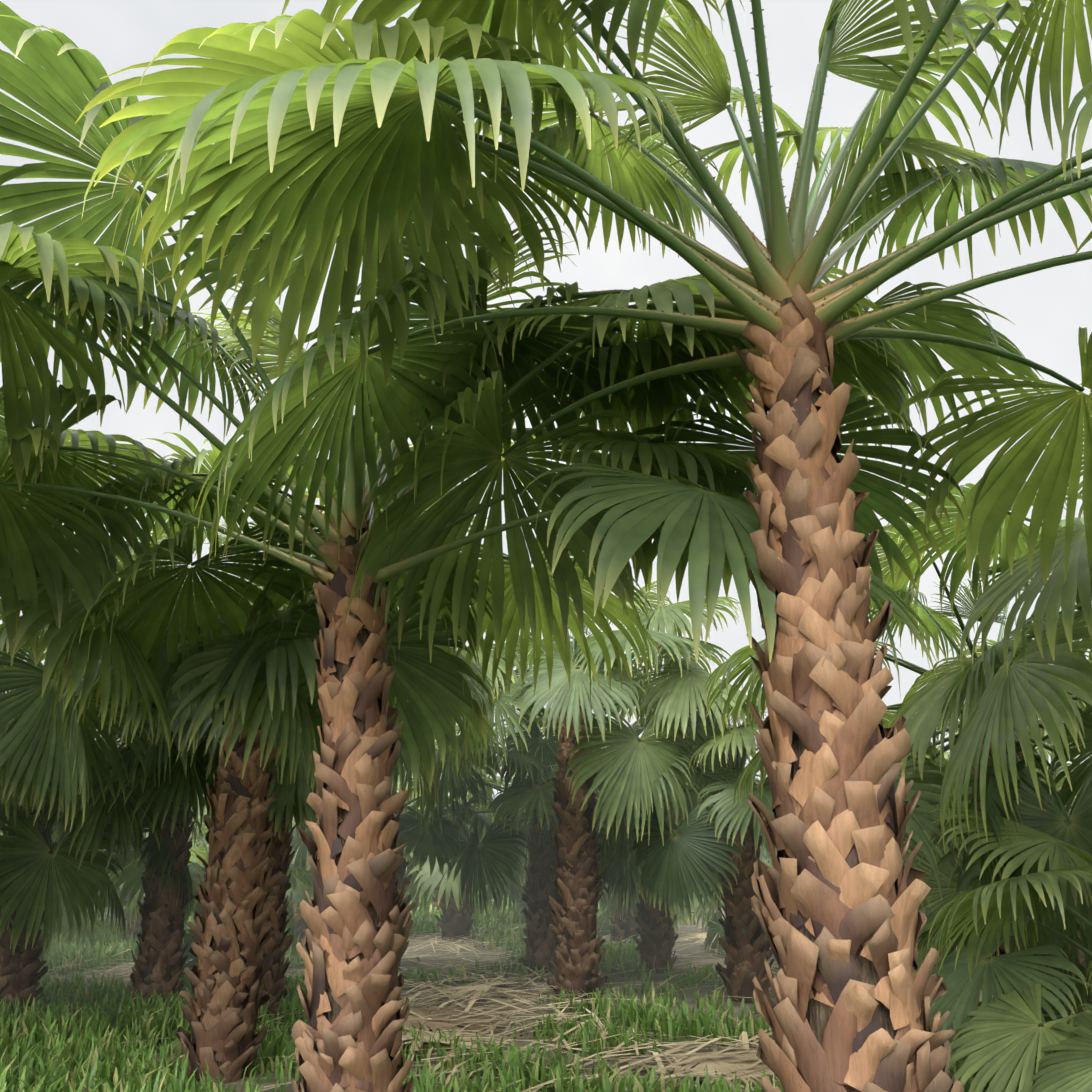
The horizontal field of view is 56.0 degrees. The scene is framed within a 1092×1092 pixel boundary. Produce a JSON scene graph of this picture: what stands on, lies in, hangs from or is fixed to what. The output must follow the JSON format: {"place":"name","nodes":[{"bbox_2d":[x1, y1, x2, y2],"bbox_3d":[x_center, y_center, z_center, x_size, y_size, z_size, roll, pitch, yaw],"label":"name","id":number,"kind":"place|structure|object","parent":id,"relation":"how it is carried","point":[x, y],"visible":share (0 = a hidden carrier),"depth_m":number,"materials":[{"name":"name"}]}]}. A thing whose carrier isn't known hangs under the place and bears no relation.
{"place":"outdoors","nodes":[
{"label":"outdoors","id":0,"kind":"place"},
{"bbox_2d":[0,867,1035,1091],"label":"grass","id":1,"kind":"structure","parent":0,"point":[49,1043],"depth_m":7.37,"materials":[{"name":"green plant"}]},
{"bbox_2d":[0,0,1091,808],"label":"sky","id":2,"kind":"structure","parent":0,"point":[1047,308],"materials":[{"name":"white"}]},
{"bbox_2d":[31,895,1078,1091],"bbox_3d":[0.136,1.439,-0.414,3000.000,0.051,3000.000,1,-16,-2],"label":"ground","id":3,"kind":"structure","parent":0,"point":[660,977],"depth_m":9.69,"materials":[{"name":"brown soil"}]},
{"bbox_2d":[0,666,24,815],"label":"palm","id":4,"kind":"object","parent":3,"relation":"on","point":[1,776],"visible":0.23,"depth_m":7.21,"materials":[{"name":"green plant"}]},
{"bbox_2d":[1,824,123,951],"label":"young palm","id":5,"kind":"object","parent":3,"relation":"on","point":[88,932],"visible":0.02,"depth_m":11.87,"materials":[{"name":"green plant"}]},
{"bbox_2d":[0,740,145,971],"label":"palm","id":6,"kind":"object","parent":3,"relation":"on","point":[114,900],"visible":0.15,"depth_m":8.83,"materials":[{"name":"green plant"}]},
{"bbox_2d":[62,881,127,922],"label":"palm","id":7,"kind":"object","parent":3,"relation":"on","point":[126,898],"depth_m":15.67,"materials":[{"name":"green plant"}]},
{"bbox_2d":[0,429,203,831],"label":"palm","id":8,"kind":"object","parent":3,"relation":"on","point":[68,717],"visible":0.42,"depth_m":5.41,"materials":[{"name":"green plant"}]},
{"bbox_2d":[0,657,207,1016],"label":"palm","id":9,"kind":"object","parent":3,"relation":"on","point":[21,963],"visible":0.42,"depth_m":8.02,"materials":[{"name":"green plant"}]},
{"bbox_2d":[84,794,207,942],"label":"palm","id":10,"kind":"object","parent":3,"relation":"on","point":[135,927],"visible":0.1,"depth_m":13.67,"materials":[{"name":"green plant"}]},
{"bbox_2d":[0,610,317,1009],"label":"palm","id":11,"kind":"object","parent":3,"relation":"on","point":[160,961],"visible":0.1,"depth_m":8.68,"materials":[{"name":"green plant"}]},
{"bbox_2d":[117,807,210,890],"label":"palm","id":12,"kind":"object","parent":3,"relation":"on","point":[197,846],"depth_m":18.57,"materials":[{"name":"green plant"}]},
{"bbox_2d":[112,814,312,979],"bbox_3d":[-3.596,3.857,11.296,2.166,2.053,2.288,1,-16,-2],"label":"palm","id":13,"kind":"object","parent":3,"relation":"on","point":[204,855],"visible":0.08,"depth_m":11.06,"materials":[{"name":"green plant"}]},
{"bbox_2d":[0,432,513,1082],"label":"palm","id":14,"kind":"object","parent":3,"relation":"on","point":[228,982],"visible":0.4,"depth_m":6.46,"materials":[{"name":"green plant"}]},
{"bbox_2d":[208,816,313,945],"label":"palm","id":15,"kind":"object","parent":3,"relation":"on","point":[298,896],"visible":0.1,"depth_m":13.03,"materials":[{"name":"green plant"}]},
{"bbox_2d":[76,555,496,1024],"bbox_3d":[-2.448,1.922,8.917,3.500,4.201,3.313,-9,-18,30],"label":"palm","id":16,"kind":"object","parent":3,"relation":"on","point":[275,946],"visible":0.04,"depth_m":8.10,"materials":[{"name":"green plant"}]},
{"bbox_2d":[292,796,433,915],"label":"palm","id":17,"kind":"object","parent":3,"relation":"on","point":[416,893],"visible":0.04,"depth_m":15.51,"materials":[{"name":"green plant"}]},
{"bbox_2d":[286,736,511,970],"bbox_3d":[-1.717,3.430,11.537,2.628,2.694,2.414,-3,-16,12],"label":"palm","id":18,"kind":"object","parent":3,"relation":"on","point":[443,848],"visible":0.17,"depth_m":10.83,"materials":[{"name":"green plant"}]},
{"bbox_2d":[432,795,486,912],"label":"palm","id":19,"kind":"object","parent":3,"relation":"on","point":[435,899],"visible":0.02,"depth_m":19.32,"materials":[{"name":"green plant"}]},
{"bbox_2d":[397,767,527,941],"bbox_3d":[-1.278,4.331,14.883,3.025,2.745,3.028,1,-16,-2],"label":"palm","id":20,"kind":"object","parent":3,"relation":"on","point":[455,921],"visible":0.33,"depth_m":14.33,"materials":[{"name":"green plant"}]},
{"bbox_2d":[0,1,951,1091],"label":"palm","id":21,"kind":"object","parent":3,"relation":"on","point":[72,274],"visible":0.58,"depth_m":4.22,"materials":[{"name":"green plant"}]},
{"bbox_2d":[473,863,528,925],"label":"young palm","id":22,"kind":"object","parent":3,"relation":"on","point":[522,904],"visible":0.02,"depth_m":16.80,"materials":[{"name":"green plant"}]},
{"bbox_2d":[406,711,656,972],"bbox_3d":[-0.052,3.354,11.694,3.082,2.923,3.150,1,-16,-2],"label":"palm","id":23,"kind":"object","parent":3,"relation":"on","point":[539,889],"visible":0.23,"depth_m":11.00,"materials":[{"name":"green plant"}]},
{"bbox_2d":[34,910,1090,1091],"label":"dry frond debris","id":24,"kind":"object","parent":3,"relation":"on","point":[720,1062],"visible":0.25,"depth_m":7.98,"materials":[{"name":"beige plant"}]},
{"bbox_2d":[75,0,1091,1091],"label":"palm","id":25,"kind":"object","parent":3,"relation":"on","point":[840,897],"visible":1,"depth_m":3.33,"materials":[{"name":"green plant"}]},
{"bbox_2d":[420,565,759,998],"bbox_3d":[0.236,2.311,10.219,3.571,4.146,3.655,1,-16,-2],"label":"palm","id":26,"kind":"object","parent":3,"relation":"on","point":[576,807],"visible":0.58,"depth_m":9.36,"materials":[{"name":"green plant"}]},
{"bbox_2d":[598,830,680,942],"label":"palm","id":27,"kind":"object","parent":3,"relation":"on","point":[624,927],"visible":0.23,"depth_m":14.28,"materials":[{"name":"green plant"}]},
{"bbox_2d":[521,715,770,972],"bbox_3d":[1.264,3.362,11.728,3.183,2.927,3.007,1,-16,-2],"label":"palm","id":28,"kind":"object","parent":3,"relation":"on","point":[658,938],"visible":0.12,"depth_m":11.29,"materials":[{"name":"green plant"}]},
{"bbox_2d":[596,880,717,935],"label":"young palm","id":29,"kind":"object","parent":3,"relation":"on","point":[605,926],"visible":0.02,"depth_m":15.34,"materials":[{"name":"green plant"}]},
{"bbox_2d":[584,677,776,1002],"bbox_3d":[1.859,2.697,9.877,3.064,3.219,3.093,1,-16,-2],"label":"palm","id":30,"kind":"object","parent":3,"relation":"on","point":[745,944],"visible":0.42,"depth_m":9.12,"materials":[{"name":"green plant"}]},
{"bbox_2d":[693,849,780,955],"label":"young palm","id":31,"kind":"object","parent":3,"relation":"on","point":[712,934],"visible":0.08,"depth_m":13.08,"materials":[{"name":"green plant"}]},
{"bbox_2d":[759,844,776,862],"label":"palm","id":32,"kind":"object","parent":3,"relation":"on","point":[764,852],"depth_m":23.52,"materials":[{"name":"green plant"}]},
{"bbox_2d":[701,517,1091,1068],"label":"palm","id":33,"kind":"object","parent":3,"relation":"on","point":[921,724],"visible":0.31,"depth_m":6.34,"materials":[{"name":"green plant"}]},
{"bbox_2d":[879,383,1091,936],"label":"palm","id":34,"kind":"object","parent":3,"relation":"on","point":[1035,681],"visible":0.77,"depth_m":4.99,"materials":[{"name":"green plant"}]},
{"bbox_2d":[886,701,1091,1010],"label":"palm","id":35,"kind":"object","parent":3,"relation":"on","point":[952,862],"visible":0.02,"depth_m":9.05,"materials":[{"name":"green plant"}]},
{"bbox_2d":[910,743,1089,853],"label":"palm","id":36,"kind":"object","parent":3,"relation":"on","point":[946,755],"depth_m":11.47,"materials":[{"name":"green plant"}]},
{"bbox_2d":[917,808,1091,1091],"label":"palm","id":37,"kind":"object","parent":3,"relation":"on","point":[1037,1021],"visible":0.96,"depth_m":5.05,"materials":[{"name":"green plant"}]}
]}

